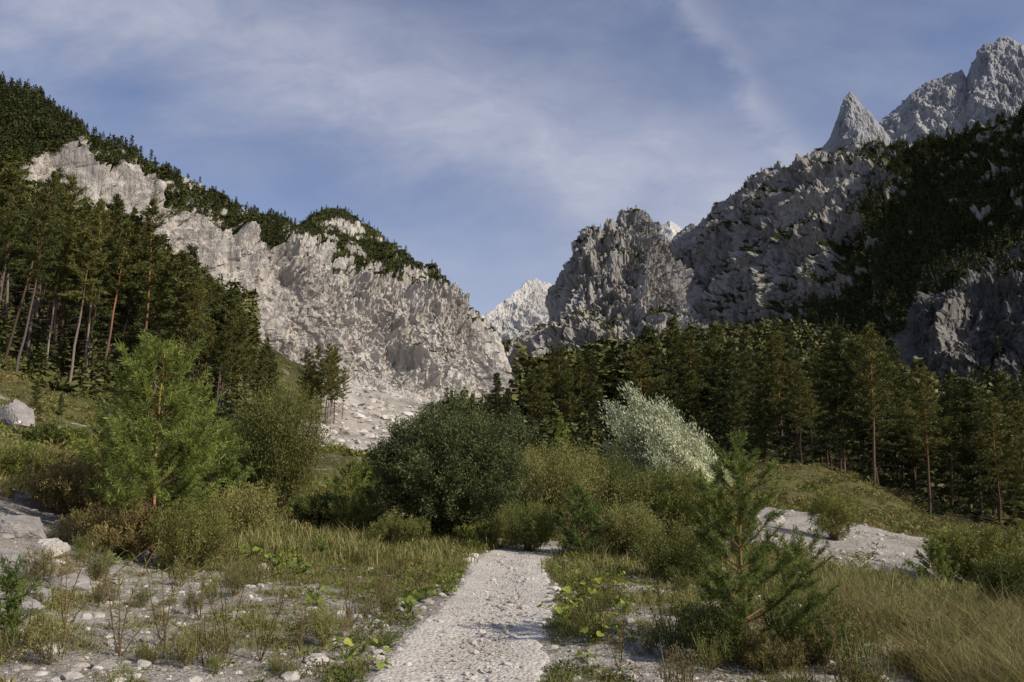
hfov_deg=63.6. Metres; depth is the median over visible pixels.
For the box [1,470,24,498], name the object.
bush
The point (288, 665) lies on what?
bush
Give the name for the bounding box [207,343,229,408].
pine tree
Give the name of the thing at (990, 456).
pine tree
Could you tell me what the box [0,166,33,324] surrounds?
pine tree
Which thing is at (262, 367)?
pine tree
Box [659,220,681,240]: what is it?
mountain peak
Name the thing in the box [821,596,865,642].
bush
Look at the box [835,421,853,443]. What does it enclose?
pine tree
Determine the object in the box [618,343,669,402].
pine tree
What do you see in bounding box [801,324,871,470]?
pine tree
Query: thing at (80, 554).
bush
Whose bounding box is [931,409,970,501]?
pine tree
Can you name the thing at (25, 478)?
bush
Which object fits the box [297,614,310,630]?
bush
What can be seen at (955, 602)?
bush
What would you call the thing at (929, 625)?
tall weed
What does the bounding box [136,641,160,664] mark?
bush
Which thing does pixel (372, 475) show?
shrub
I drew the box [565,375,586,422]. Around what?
pine tree
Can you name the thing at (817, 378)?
pine tree
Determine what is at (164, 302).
pine tree
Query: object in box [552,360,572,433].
pine tree
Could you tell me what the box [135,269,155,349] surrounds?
pine tree
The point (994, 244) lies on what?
outcrop wood
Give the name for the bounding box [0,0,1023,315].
sky
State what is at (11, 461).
shrub
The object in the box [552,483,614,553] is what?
pine tree
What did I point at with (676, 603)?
bush
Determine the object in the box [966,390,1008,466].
pine tree
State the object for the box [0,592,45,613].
rock
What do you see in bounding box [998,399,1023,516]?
pine tree
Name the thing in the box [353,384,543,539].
shrub
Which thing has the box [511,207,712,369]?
mountain scrub
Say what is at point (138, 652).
bush
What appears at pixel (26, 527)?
rock
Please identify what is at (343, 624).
bush
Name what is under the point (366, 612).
bush
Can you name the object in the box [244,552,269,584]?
bush
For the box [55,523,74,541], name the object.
bush
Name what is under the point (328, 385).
pine tree
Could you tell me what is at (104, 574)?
tall weed
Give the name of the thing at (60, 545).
rock
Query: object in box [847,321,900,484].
pine tree
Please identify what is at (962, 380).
pine tree
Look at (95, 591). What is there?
bush
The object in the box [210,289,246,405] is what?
pine tree
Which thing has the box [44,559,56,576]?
bush
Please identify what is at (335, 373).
pine tree
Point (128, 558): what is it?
broad leaved plant
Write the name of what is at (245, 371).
pine tree
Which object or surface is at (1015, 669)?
tall grass
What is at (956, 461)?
pine tree
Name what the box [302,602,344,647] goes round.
bush
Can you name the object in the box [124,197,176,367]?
pine tree
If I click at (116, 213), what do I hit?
pine tree
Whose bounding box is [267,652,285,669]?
bush
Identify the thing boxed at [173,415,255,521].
pine tree
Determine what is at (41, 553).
bush
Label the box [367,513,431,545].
shrub
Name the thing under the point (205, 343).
pine tree
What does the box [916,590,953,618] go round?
bush
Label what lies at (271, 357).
pine tree
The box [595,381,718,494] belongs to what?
shrub
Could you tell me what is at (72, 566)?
bush
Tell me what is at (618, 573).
broad leaved plant
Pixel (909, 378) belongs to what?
pine tree
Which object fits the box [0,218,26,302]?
pine tree
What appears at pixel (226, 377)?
pine tree
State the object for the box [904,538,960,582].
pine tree
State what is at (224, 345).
pine tree
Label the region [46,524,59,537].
bush
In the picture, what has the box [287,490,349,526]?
shrub
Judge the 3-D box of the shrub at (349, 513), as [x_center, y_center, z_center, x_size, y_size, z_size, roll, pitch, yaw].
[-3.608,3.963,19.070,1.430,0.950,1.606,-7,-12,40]
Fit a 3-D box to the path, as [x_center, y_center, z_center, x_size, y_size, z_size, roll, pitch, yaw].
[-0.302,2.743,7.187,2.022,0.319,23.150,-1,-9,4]
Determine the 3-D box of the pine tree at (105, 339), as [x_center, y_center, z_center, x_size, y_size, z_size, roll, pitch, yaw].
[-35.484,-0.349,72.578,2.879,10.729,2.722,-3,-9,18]
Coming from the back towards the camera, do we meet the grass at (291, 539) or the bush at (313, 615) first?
the grass at (291, 539)
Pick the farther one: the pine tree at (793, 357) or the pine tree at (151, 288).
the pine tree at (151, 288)
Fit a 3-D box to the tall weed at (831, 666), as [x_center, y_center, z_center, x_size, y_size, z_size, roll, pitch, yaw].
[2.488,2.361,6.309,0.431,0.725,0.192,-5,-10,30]
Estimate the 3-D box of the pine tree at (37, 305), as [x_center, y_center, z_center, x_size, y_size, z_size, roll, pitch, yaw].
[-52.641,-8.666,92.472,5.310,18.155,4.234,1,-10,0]
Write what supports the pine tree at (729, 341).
on the ground at (890, 541)
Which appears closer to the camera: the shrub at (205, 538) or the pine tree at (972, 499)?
the shrub at (205, 538)
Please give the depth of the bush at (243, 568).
10.48 m
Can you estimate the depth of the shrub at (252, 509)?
15.52 m
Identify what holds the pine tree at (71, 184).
on the ground at (890, 541)
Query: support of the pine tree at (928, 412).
on the ground at (890, 541)
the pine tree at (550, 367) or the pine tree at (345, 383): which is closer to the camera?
the pine tree at (550, 367)
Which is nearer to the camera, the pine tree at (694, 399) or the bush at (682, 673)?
the bush at (682, 673)
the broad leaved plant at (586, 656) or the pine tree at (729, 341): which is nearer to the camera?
the broad leaved plant at (586, 656)
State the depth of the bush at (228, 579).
9.68 m
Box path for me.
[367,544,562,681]
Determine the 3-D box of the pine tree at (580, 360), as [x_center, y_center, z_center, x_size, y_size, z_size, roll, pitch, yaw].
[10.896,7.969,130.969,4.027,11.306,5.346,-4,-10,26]
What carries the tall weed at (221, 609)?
on the ground at (890, 541)
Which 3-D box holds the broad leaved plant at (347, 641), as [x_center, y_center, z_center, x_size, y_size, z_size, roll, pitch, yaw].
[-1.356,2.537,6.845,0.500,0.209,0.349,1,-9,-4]
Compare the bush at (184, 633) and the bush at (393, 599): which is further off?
the bush at (393, 599)
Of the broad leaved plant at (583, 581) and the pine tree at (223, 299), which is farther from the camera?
the pine tree at (223, 299)
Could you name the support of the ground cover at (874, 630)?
on the ground at (890, 541)
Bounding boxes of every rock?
[0,514,46,540]
[0,552,40,577]
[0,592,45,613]
[25,586,50,602]
[28,538,69,556]
[47,573,91,591]
[303,653,329,664]
[497,624,506,628]
[517,603,528,608]
[620,670,636,679]
[762,511,786,523]
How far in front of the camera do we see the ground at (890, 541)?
10.49 m
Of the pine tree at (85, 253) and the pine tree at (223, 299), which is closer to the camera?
the pine tree at (85, 253)
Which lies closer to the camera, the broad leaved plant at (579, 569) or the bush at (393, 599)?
the bush at (393, 599)
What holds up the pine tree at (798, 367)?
on the ground at (890, 541)
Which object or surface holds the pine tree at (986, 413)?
on the ground at (890, 541)
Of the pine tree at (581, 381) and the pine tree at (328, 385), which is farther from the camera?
the pine tree at (328, 385)
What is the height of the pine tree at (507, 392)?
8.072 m
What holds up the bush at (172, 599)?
on the ground at (890, 541)
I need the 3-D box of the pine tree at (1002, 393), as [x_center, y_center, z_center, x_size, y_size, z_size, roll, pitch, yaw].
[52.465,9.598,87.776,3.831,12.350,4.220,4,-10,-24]
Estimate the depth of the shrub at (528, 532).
17.09 m
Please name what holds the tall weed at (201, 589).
on the ground at (890, 541)
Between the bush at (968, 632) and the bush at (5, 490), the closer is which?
the bush at (968, 632)
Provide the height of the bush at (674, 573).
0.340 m
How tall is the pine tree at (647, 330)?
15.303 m
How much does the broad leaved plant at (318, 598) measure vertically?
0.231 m
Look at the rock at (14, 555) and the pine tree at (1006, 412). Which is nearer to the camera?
the rock at (14, 555)
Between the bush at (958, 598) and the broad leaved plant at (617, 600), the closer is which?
the broad leaved plant at (617, 600)
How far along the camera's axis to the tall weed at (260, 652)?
6.50 m
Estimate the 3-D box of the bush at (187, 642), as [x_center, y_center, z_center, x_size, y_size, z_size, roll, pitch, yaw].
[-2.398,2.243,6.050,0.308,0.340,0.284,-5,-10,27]
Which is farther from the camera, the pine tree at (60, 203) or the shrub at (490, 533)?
the pine tree at (60, 203)
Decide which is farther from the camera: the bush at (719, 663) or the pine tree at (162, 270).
the pine tree at (162, 270)
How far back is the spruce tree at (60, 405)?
51.99 m
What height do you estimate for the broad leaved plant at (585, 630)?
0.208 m
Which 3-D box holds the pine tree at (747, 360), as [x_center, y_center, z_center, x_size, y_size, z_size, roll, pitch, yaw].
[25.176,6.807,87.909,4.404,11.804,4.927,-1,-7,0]
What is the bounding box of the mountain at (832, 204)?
[667,113,1023,337]
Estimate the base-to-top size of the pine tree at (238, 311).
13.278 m
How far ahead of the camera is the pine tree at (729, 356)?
84.30 m
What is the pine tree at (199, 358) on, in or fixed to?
on the ground at (890, 541)
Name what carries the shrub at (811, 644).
on the ground at (890, 541)
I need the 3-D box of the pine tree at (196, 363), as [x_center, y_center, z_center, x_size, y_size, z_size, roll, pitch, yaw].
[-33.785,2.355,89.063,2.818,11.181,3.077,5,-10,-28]
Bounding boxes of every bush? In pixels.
[0,474,17,498]
[0,621,28,657]
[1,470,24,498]
[15,470,29,494]
[17,601,66,647]
[19,541,60,581]
[20,570,35,585]
[21,604,84,664]
[30,586,50,602]
[33,547,55,570]
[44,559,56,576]
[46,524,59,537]
[51,547,82,576]
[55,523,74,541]
[68,531,98,557]
[70,545,90,566]
[81,543,116,578]
[82,550,114,580]
[90,571,126,603]
[90,582,102,597]
[126,583,153,607]
[129,637,154,659]
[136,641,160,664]
[152,603,169,623]
[163,553,192,585]
[164,592,177,605]
[166,624,203,660]
[166,624,207,667]
[180,583,207,613]
[186,610,239,666]
[199,571,227,603]
[207,650,230,673]
[217,552,244,579]
[220,558,254,595]
[226,570,245,593]
[230,549,260,586]
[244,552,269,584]
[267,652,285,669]
[279,652,299,673]
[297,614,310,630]
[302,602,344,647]
[303,599,329,631]
[309,609,330,637]
[313,624,337,644]
[333,611,356,636]
[348,539,369,566]
[351,587,380,621]
[366,575,393,604]
[378,581,408,615]
[388,549,411,571]
[415,559,437,579]
[565,607,585,623]
[568,597,608,642]
[575,567,595,589]
[578,584,592,600]
[594,585,617,610]
[596,577,626,602]
[635,619,662,654]
[647,612,687,657]
[650,637,710,681]
[667,596,685,615]
[668,565,687,580]
[677,571,692,589]
[688,631,733,674]
[712,655,725,668]
[747,623,760,640]
[764,662,788,681]
[765,589,784,608]
[810,583,840,614]
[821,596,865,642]
[823,620,874,674]
[823,620,898,681]
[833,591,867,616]
[876,609,899,629]
[881,596,912,619]
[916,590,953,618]
[941,589,974,608]
[941,596,970,616]
[955,622,984,641]
[956,588,979,604]
[961,611,987,626]
[971,619,1023,660]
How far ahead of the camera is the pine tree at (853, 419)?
95.96 m
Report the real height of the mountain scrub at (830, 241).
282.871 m
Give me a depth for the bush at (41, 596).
7.67 m
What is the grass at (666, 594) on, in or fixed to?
on the ground at (890, 541)
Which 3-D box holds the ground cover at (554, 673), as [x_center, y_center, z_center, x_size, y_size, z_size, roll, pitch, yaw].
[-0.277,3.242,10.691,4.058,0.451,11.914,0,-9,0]
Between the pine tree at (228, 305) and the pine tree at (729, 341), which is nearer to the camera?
the pine tree at (228, 305)
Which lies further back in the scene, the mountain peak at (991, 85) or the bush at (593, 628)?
the mountain peak at (991, 85)
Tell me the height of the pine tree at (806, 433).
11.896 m
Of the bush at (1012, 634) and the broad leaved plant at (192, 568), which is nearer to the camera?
the bush at (1012, 634)
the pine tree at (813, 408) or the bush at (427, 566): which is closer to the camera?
the bush at (427, 566)
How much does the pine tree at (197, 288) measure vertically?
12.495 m
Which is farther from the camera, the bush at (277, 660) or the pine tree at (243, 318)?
the pine tree at (243, 318)
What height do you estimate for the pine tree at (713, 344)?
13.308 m
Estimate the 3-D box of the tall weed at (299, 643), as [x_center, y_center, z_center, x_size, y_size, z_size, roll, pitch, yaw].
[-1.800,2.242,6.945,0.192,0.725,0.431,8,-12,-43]
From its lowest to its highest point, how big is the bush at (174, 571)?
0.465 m
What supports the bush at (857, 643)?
on the ground at (890, 541)
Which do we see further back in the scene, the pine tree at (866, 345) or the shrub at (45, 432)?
the pine tree at (866, 345)
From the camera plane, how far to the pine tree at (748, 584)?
7.42 m
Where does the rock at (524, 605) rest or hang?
on the path
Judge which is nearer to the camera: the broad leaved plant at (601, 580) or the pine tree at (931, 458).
the broad leaved plant at (601, 580)
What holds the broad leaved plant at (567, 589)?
on the ground at (890, 541)
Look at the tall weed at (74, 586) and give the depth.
7.01 m
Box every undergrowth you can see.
[0,336,1023,548]
[274,355,374,457]
[436,386,603,466]
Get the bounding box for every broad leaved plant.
[106,549,137,564]
[157,558,193,570]
[169,566,198,578]
[200,558,219,566]
[232,544,270,556]
[252,553,278,562]
[269,555,290,568]
[277,559,322,574]
[280,552,300,559]
[297,583,342,602]
[325,633,377,659]
[347,645,391,668]
[383,590,423,612]
[407,586,436,600]
[415,566,450,581]
[424,578,458,592]
[537,596,583,620]
[544,584,596,603]
[560,569,591,584]
[562,575,595,591]
[565,566,594,579]
[567,649,599,661]
[579,621,621,640]
[581,586,611,597]
[590,576,625,590]
[594,612,626,628]
[602,570,624,578]
[603,595,636,610]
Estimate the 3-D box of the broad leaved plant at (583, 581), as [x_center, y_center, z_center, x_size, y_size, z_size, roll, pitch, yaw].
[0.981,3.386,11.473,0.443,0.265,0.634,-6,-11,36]
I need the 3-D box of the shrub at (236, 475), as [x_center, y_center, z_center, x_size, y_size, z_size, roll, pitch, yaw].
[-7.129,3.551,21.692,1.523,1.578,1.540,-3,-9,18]
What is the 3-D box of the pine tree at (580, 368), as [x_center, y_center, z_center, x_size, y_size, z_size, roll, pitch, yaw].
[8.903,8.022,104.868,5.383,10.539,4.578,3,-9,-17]
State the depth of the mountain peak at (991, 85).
2037.85 m
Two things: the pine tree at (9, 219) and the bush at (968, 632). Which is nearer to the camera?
the bush at (968, 632)
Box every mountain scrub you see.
[0,86,515,383]
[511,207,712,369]
[666,120,1023,334]
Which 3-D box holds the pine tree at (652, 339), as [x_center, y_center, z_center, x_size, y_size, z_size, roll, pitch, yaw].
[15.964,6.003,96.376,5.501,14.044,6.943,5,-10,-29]
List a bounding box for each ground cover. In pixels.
[204,548,689,681]
[789,587,1023,681]
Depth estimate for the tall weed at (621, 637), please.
6.86 m
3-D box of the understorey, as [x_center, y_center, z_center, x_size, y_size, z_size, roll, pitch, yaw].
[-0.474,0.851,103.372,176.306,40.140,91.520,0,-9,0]
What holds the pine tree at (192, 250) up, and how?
on the ground at (890, 541)
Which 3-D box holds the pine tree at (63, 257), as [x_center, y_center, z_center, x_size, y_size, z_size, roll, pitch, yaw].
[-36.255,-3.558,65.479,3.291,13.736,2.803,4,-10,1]
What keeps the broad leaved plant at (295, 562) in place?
on the ground at (890, 541)
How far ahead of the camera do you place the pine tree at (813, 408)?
59.78 m
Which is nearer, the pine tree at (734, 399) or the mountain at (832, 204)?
the pine tree at (734, 399)
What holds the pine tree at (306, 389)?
on the ground at (890, 541)
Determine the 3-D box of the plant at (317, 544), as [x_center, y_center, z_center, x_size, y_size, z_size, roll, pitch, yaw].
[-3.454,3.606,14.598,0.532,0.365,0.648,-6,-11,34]
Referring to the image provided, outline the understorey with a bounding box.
[0,288,1023,522]
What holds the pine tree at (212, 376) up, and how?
on the ground at (890, 541)
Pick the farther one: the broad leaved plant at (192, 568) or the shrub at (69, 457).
the shrub at (69, 457)
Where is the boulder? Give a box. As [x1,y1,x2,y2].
[0,399,34,434]
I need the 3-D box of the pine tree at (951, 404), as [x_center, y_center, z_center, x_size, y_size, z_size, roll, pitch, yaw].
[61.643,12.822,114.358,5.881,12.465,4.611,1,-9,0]
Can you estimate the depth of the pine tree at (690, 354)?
104.50 m
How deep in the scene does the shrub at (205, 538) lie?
11.70 m
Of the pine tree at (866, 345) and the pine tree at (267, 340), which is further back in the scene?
the pine tree at (267, 340)
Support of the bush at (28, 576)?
on the ground at (890, 541)
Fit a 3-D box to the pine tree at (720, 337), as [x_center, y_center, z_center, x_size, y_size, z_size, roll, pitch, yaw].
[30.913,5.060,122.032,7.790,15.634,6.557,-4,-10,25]
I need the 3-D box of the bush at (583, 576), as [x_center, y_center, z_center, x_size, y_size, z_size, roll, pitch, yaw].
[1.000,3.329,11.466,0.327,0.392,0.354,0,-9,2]
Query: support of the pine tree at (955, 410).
on the ground at (890, 541)
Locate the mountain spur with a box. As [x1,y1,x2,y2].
[501,322,547,363]
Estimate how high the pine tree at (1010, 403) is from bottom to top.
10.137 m
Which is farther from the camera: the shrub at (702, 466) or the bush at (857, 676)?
the shrub at (702, 466)
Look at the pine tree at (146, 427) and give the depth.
12.22 m
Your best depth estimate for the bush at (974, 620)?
9.36 m
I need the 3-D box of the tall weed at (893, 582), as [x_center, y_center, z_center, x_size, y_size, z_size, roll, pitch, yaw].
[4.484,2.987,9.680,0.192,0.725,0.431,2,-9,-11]
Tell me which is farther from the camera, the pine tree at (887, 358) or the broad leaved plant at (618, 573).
the pine tree at (887, 358)
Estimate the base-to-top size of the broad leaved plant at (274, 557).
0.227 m
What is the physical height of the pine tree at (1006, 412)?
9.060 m
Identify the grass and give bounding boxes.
[0,426,1023,612]
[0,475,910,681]
[768,543,1023,681]
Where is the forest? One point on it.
(613, 359)
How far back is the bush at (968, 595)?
13.94 m
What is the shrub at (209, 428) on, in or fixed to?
on the ground at (890, 541)
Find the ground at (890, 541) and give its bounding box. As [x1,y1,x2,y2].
[0,297,1023,681]
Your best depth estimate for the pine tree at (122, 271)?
66.34 m
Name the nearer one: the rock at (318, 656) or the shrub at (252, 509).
the rock at (318, 656)
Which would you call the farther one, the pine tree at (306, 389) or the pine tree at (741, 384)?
the pine tree at (306, 389)
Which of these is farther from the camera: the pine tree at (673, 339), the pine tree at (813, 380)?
the pine tree at (673, 339)
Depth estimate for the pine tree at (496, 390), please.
95.04 m
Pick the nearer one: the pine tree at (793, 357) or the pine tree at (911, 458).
the pine tree at (911, 458)
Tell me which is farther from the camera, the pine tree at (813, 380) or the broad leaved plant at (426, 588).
the pine tree at (813, 380)
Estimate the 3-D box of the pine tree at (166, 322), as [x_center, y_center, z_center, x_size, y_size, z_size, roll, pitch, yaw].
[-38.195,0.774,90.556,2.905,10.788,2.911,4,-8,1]
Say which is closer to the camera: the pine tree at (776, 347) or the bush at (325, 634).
the bush at (325, 634)
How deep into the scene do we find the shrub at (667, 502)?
20.57 m
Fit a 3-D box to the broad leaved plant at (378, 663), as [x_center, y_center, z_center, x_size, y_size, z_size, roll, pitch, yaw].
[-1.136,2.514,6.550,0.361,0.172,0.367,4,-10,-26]
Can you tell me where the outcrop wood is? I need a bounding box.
[883,225,1023,382]
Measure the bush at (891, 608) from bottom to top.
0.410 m
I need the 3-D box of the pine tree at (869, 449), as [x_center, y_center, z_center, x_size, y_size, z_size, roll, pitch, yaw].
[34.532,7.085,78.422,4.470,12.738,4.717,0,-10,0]
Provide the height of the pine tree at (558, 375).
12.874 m
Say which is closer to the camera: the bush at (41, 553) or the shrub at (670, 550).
the bush at (41, 553)
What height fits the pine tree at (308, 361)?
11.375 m
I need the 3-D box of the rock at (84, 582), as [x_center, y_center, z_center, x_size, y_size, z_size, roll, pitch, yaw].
[-4.671,2.587,8.680,0.367,0.280,0.362,-1,-9,6]
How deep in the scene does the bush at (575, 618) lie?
8.43 m
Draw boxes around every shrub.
[0,442,62,480]
[8,448,79,465]
[20,422,88,446]
[20,455,137,515]
[52,498,185,557]
[133,436,203,500]
[141,490,241,571]
[154,407,247,484]
[199,476,279,537]
[209,451,265,499]
[223,367,343,513]
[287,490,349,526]
[314,456,380,504]
[320,493,390,531]
[347,451,397,505]
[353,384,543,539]
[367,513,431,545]
[452,519,504,546]
[489,495,566,550]
[491,444,552,512]
[508,426,616,534]
[566,436,653,519]
[585,493,667,556]
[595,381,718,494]
[610,460,736,538]
[628,512,730,585]
[657,447,731,497]
[667,590,754,665]
[699,488,760,537]
[728,629,809,674]
[752,585,863,665]
[800,483,864,540]
[922,520,1023,583]
[967,545,1023,608]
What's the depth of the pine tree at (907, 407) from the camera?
68.49 m
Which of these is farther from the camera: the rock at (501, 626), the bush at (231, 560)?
the bush at (231, 560)
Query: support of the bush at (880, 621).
on the ground at (890, 541)
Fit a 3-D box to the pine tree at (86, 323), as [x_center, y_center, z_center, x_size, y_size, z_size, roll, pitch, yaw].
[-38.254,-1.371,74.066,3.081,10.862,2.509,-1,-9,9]
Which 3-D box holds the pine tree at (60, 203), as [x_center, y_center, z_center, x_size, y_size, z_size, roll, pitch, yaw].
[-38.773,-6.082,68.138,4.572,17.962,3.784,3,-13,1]
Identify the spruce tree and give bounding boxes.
[28,380,45,414]
[57,394,66,415]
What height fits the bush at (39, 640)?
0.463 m
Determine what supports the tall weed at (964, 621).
on the ground at (890, 541)
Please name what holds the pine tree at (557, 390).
on the ground at (890, 541)
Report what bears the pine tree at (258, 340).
on the ground at (890, 541)
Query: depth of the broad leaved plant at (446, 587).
10.65 m
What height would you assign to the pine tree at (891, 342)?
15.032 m
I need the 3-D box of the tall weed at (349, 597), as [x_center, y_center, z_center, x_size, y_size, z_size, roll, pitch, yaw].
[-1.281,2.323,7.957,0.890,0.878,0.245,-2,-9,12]
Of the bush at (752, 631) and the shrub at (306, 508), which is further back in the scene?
the shrub at (306, 508)
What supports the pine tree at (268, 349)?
on the ground at (890, 541)
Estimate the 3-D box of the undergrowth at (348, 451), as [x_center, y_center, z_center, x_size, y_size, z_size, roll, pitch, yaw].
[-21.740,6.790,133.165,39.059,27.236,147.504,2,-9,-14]
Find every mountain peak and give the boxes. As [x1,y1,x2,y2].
[481,277,552,340]
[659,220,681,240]
[821,92,891,152]
[879,36,1023,146]
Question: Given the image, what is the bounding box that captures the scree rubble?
[296,375,434,452]
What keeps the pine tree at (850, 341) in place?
on the ground at (890, 541)
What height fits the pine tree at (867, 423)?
11.819 m
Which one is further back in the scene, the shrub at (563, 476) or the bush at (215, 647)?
the shrub at (563, 476)
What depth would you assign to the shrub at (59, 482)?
12.94 m
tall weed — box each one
[55,525,158,628]
[86,546,114,606]
[101,541,218,656]
[143,540,247,649]
[185,559,208,619]
[203,563,252,650]
[250,586,284,660]
[267,559,290,610]
[285,567,312,649]
[342,537,423,627]
[601,604,626,670]
[639,566,680,638]
[810,604,864,681]
[857,585,891,660]
[884,567,905,611]
[900,580,1011,677]
[946,600,970,643]
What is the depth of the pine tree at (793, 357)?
98.34 m
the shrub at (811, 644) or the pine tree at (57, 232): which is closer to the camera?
the shrub at (811, 644)
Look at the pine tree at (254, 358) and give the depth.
89.62 m
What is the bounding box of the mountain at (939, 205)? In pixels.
[510,101,1023,373]
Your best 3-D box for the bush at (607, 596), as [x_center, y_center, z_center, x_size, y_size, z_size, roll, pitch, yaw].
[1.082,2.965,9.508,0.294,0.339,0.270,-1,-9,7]
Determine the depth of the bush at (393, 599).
8.95 m
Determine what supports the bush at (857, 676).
on the ground at (890, 541)
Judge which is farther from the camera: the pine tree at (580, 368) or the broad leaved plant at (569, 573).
the pine tree at (580, 368)
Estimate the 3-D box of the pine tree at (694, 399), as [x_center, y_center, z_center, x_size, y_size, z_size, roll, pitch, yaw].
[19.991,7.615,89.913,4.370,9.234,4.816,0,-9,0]
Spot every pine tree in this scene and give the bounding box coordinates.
[0,146,33,314]
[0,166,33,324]
[0,201,25,313]
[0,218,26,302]
[0,553,47,646]
[3,170,65,359]
[3,268,18,294]
[8,167,69,361]
[9,223,43,310]
[9,224,46,315]
[15,196,64,373]
[17,191,50,331]
[18,182,32,212]
[22,202,57,319]
[23,246,67,355]
[31,213,77,355]
[32,173,91,370]
[37,215,82,371]
[39,278,65,311]
[43,327,229,563]
[48,227,124,354]
[50,252,83,343]
[51,192,83,374]
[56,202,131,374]
[57,205,111,381]
[61,217,84,341]
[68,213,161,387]
[68,282,94,355]
[69,225,117,378]
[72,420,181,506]
[76,198,118,365]
[77,192,133,371]
[78,212,85,222]
[80,280,107,341]
[92,218,154,390]
[94,279,121,375]
[104,240,147,374]
[110,244,149,378]
[115,207,149,355]
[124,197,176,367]
[126,261,173,349]
[133,300,149,343]
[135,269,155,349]
[137,270,156,353]
[138,254,179,399]
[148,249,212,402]
[151,264,177,367]
[156,308,173,366]
[162,243,211,388]
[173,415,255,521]
[176,268,211,384]
[176,274,210,386]
[191,299,231,397]
[192,300,211,398]
[192,340,210,387]
[194,276,222,393]
[195,281,214,362]
[197,283,228,398]
[198,319,221,404]
[199,293,244,402]
[205,274,220,299]
[205,318,235,415]
[206,289,237,407]
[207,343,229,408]
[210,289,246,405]
[217,347,232,399]
[218,311,246,391]
[219,345,254,421]
[222,308,247,395]
[225,310,257,376]
[243,348,260,395]
[243,354,253,396]
[246,348,270,418]
[250,318,261,355]
[252,345,273,398]
[256,336,272,380]
[260,365,280,401]
[267,362,282,398]
[269,352,278,391]
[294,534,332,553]
[295,348,320,419]
[298,372,313,404]
[303,344,326,416]
[313,343,338,424]
[317,360,325,413]
[320,360,339,418]
[322,346,347,423]
[328,355,345,413]
[337,367,351,416]
[485,372,512,439]
[498,388,519,444]
[517,369,555,436]
[525,364,555,440]
[537,346,575,413]
[543,357,557,409]
[548,412,570,466]
[550,381,567,427]
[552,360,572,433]
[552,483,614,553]
[554,372,587,442]
[561,365,595,404]
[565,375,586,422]
[570,363,603,417]
[575,350,607,435]
[577,356,584,370]
[582,383,607,449]
[605,378,634,449]
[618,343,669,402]
[627,335,675,422]
[637,325,681,415]
[647,381,661,413]
[656,315,699,407]
[661,366,688,417]
[662,365,685,423]
[668,334,712,407]
[675,329,710,427]
[678,369,718,440]
[680,430,843,647]
[691,349,707,407]
[695,346,747,451]
[698,338,719,422]
[702,324,737,365]
[707,337,744,430]
[707,349,750,456]
[720,381,750,452]
[721,368,766,460]
[733,330,777,442]
[733,350,766,444]
[743,355,792,462]
[752,334,802,442]
[760,329,797,436]
[766,332,795,432]
[766,334,807,440]
[770,325,804,376]
[775,353,809,444]
[776,357,802,460]
[780,356,805,401]
[782,370,814,463]
[790,380,828,461]
[791,355,838,457]
[796,359,846,468]
[797,346,837,462]
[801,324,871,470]
[806,344,851,470]
[809,326,865,473]
[834,334,866,445]
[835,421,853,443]
[839,349,908,485]
[841,378,862,452]
[845,336,864,447]
[846,361,900,473]
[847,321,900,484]
[848,334,886,398]
[851,352,895,464]
[865,359,932,471]
[870,338,906,448]
[877,346,914,441]
[882,375,923,483]
[889,394,934,492]
[890,412,937,488]
[891,366,953,513]
[897,374,924,480]
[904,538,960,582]
[906,418,938,498]
[907,389,953,475]
[918,379,974,503]
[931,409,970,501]
[936,451,957,491]
[939,426,967,501]
[943,392,954,441]
[944,377,981,484]
[946,379,1022,514]
[953,436,995,513]
[959,398,1023,532]
[961,399,1013,517]
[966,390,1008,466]
[977,397,1023,514]
[982,415,1019,498]
[987,369,1022,438]
[989,418,1023,520]
[994,377,1019,432]
[998,396,1019,450]
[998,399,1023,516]
[1002,407,1023,489]
[1010,385,1023,420]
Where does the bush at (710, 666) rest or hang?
on the ground at (890, 541)
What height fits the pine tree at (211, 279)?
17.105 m
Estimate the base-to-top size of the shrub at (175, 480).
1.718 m
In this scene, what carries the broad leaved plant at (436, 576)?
on the ground at (890, 541)
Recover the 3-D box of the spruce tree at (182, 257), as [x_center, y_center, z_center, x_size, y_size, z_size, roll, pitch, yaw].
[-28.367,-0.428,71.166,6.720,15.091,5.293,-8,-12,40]
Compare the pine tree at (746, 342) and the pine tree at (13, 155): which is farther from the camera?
the pine tree at (746, 342)
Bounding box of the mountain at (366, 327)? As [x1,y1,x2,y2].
[0,71,514,402]
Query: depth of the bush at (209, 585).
8.93 m
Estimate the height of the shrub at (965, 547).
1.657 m
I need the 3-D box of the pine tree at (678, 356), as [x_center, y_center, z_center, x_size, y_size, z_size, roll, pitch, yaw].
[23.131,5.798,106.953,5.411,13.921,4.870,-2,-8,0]
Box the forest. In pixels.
[1,169,1023,436]

